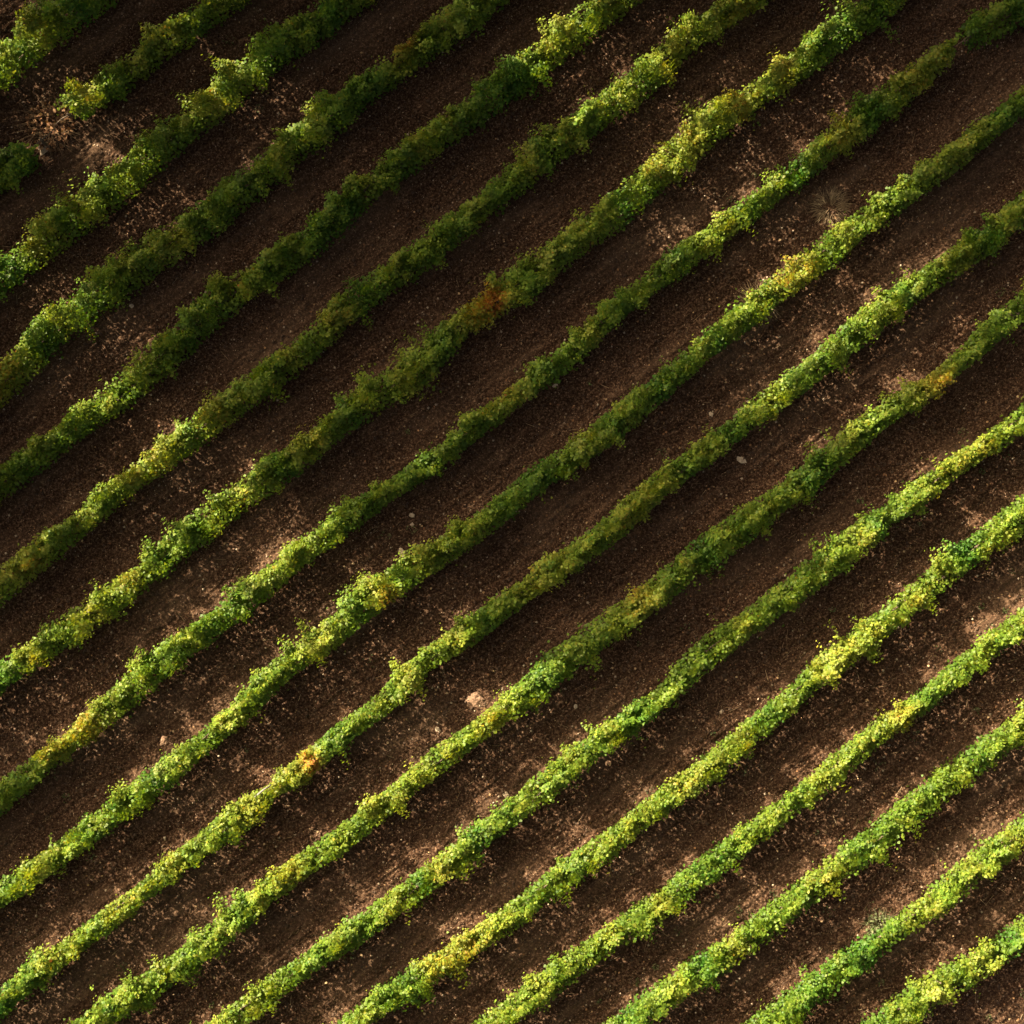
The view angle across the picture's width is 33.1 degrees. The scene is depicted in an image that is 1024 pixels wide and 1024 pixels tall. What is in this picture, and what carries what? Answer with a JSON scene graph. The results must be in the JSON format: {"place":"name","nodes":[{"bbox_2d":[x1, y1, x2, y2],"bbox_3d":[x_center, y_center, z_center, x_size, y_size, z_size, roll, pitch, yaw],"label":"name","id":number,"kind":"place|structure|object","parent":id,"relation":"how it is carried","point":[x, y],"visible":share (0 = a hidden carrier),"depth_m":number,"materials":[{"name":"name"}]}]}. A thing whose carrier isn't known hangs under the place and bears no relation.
{"place":"outdoors","nodes":[
{"label":"outdoors","id":0,"kind":"place"},
{"bbox_2d":[0,0,1023,1023],"bbox_3d":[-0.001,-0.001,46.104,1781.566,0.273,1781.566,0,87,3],"label":"ground","id":1,"kind":"structure","parent":0,"point":[585,501],"depth_m":46.12,"materials":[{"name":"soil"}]},
{"bbox_2d":[38,142,47,154],"bbox_3d":[-12.845,-9.972,47.228,0.317,0.185,0.441,39,98,14],"label":"rock","id":2,"kind":"object","parent":1,"relation":"on","point":[42,152],"visible":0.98,"depth_m":47.19,"materials":[{"name":"stone"}]},
{"bbox_2d":[8,89,79,157],"bbox_3d":[-12.786,-10.637,47.080,2.036,0.447,2.050,0,87,3],"label":"withered vine","id":3,"kind":"object","parent":1,"relation":"on","point":[47,113],"visible":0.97,"depth_m":47.09,"materials":[{"name":"plant"}]},
{"bbox_2d":[0,0,118,97],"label":"vine row","id":4,"kind":"object","parent":1,"relation":"on","point":[47,19],"visible":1,"depth_m":46.40,"materials":[{"name":"green plant"}]},
{"bbox_2d":[0,0,251,193],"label":"vine row","id":5,"kind":"object","parent":1,"relation":"on","point":[18,161],"visible":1,"depth_m":46.35,"materials":[{"name":"green plant"}]},
{"bbox_2d":[160,736,167,745],"bbox_3d":[-9.319,6.156,46.261,0.226,0.168,0.286,7,87,3],"label":"soil clod","id":6,"kind":"object","parent":1,"relation":"on","point":[164,739],"visible":1,"depth_m":46.22,"materials":[{"name":"beige soil"}]},
{"bbox_2d":[0,0,377,302],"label":"vine row","id":7,"kind":"object","parent":1,"relation":"on","point":[325,17],"visible":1,"depth_m":46.16,"materials":[{"name":"green plant"}]},
{"bbox_2d":[0,0,509,407],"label":"vine row","id":8,"kind":"object","parent":1,"relation":"on","point":[314,130],"visible":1,"depth_m":45.94,"materials":[{"name":"green plant"}]},
{"bbox_2d":[0,0,642,505],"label":"vine row","id":9,"kind":"object","parent":1,"relation":"on","point":[562,34],"visible":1,"depth_m":45.84,"materials":[{"name":"green plant"}]},
{"bbox_2d":[0,0,773,607],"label":"vine row","id":10,"kind":"object","parent":1,"relation":"on","point":[566,136],"visible":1,"depth_m":45.63,"materials":[{"name":"green plant"}]},
{"bbox_2d":[0,0,907,695],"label":"vine row","id":11,"kind":"object","parent":1,"relation":"on","point":[276,468],"visible":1,"depth_m":45.48,"materials":[{"name":"green plant"}]},
{"bbox_2d":[466,692,484,706],"bbox_3d":[-1.021,5.012,45.921,0.587,0.144,0.392,-17,84,12],"label":"rock","id":12,"kind":"object","parent":1,"relation":"on","point":[474,699],"visible":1,"depth_m":45.88,"materials":[{"name":"beige stone"}]},
{"bbox_2d":[0,85,1023,907],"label":"vine row","id":13,"kind":"object","parent":1,"relation":"on","point":[376,589],"visible":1,"depth_m":45.18,"materials":[{"name":"green plant"}]},
{"bbox_2d":[0,0,1023,1023],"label":"soil crumbs","id":14,"kind":"object","parent":1,"relation":"on","point":[156,594],"visible":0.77,"depth_m":46.10,"materials":[{"name":"brown soil"}]},
{"bbox_2d":[0,0,1023,816],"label":"vine row","id":15,"kind":"object","parent":1,"relation":"on","point":[480,422],"visible":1,"depth_m":45.35,"materials":[{"name":"green plant"}]},
{"bbox_2d":[0,190,1023,1022],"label":"vine row","id":16,"kind":"object","parent":1,"relation":"on","point":[550,570],"visible":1,"depth_m":45.08,"materials":[{"name":"green plant"}]},
{"bbox_2d":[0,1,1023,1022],"bbox_3d":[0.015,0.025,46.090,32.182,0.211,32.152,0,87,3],"label":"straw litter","id":17,"kind":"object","parent":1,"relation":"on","point":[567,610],"visible":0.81,"depth_m":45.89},
{"bbox_2d":[1,0,1023,1023],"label":"fallen leaves","id":18,"kind":"object","parent":1,"relation":"on","point":[622,597],"visible":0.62,"depth_m":45.87,"materials":[{"name":"brown plant"}]},
{"bbox_2d":[48,35,1023,1022],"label":"weeds","id":19,"kind":"object","parent":1,"relation":"on","point":[638,645],"visible":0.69,"depth_m":45.50,"materials":[{"name":"green plant"}]},
{"bbox_2d":[63,276,1023,1023],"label":"vine row","id":20,"kind":"object","parent":1,"relation":"on","point":[249,908],"visible":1,"depth_m":44.93,"materials":[{"name":"green plant"}]},
{"bbox_2d":[189,393,1023,1023],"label":"vine row","id":21,"kind":"object","parent":1,"relation":"on","point":[567,765],"visible":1,"depth_m":44.80,"materials":[{"name":"green plant"}]},
{"bbox_2d":[331,494,1023,1023],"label":"vine row","id":22,"kind":"object","parent":1,"relation":"on","point":[709,768],"visible":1,"depth_m":44.66,"materials":[{"name":"green plant"}]},
{"bbox_2d":[737,456,746,462],"bbox_3d":[6.114,-1.382,45.883,0.296,0.074,0.172,22,98,1],"label":"stone","id":23,"kind":"object","parent":1,"relation":"on","point":[740,459],"visible":1,"depth_m":45.86,"materials":[{"name":"stone"}]},
{"bbox_2d":[471,607,1023,1023],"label":"vine row","id":24,"kind":"object","parent":1,"relation":"on","point":[538,989],"visible":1,"depth_m":44.54,"materials":[{"name":"green plant"}]},
{"bbox_2d":[737,278,780,326],"bbox_3d":[6.569,-5.577,45.945,1.387,0.167,1.363,0,87,3],"label":"grass tuft","id":25,"kind":"object","parent":1,"relation":"on","point":[744,300],"visible":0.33,"depth_m":45.94,"materials":[{"name":"plant"}]},
{"bbox_2d":[597,698,1023,1023],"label":"vine row","id":26,"kind":"object","parent":1,"relation":"on","point":[680,985],"visible":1,"depth_m":44.42,"materials":[{"name":"green plant"}]},
{"bbox_2d":[806,181,853,228],"bbox_3d":[8.548,-8.169,46.122,1.404,0.167,1.333,40,89,4],"label":"grass tuft","id":27,"kind":"object","parent":1,"relation":"on","point":[841,202],"visible":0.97,"depth_m":46.12,"materials":[{"name":"plant"}]},
{"bbox_2d":[856,906,904,950],"bbox_3d":[9.642,10.843,44.858,1.190,0.366,1.259,-23,86,1],"label":"weed clump","id":28,"kind":"object","parent":1,"relation":"on","point":[875,921],"visible":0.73,"depth_m":44.90,"materials":[{"name":"green plant"}]},
{"bbox_2d":[740,811,1023,1023],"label":"vine row","id":29,"kind":"object","parent":1,"relation":"on","point":[844,965],"visible":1,"depth_m":44.27,"materials":[{"name":"green plant"}]},
{"bbox_2d":[857,913,1023,1023],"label":"vine row","id":30,"kind":"object","parent":1,"relation":"on","point":[909,1008],"visible":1,"depth_m":44.12,"materials":[{"name":"green plant"}]}
]}

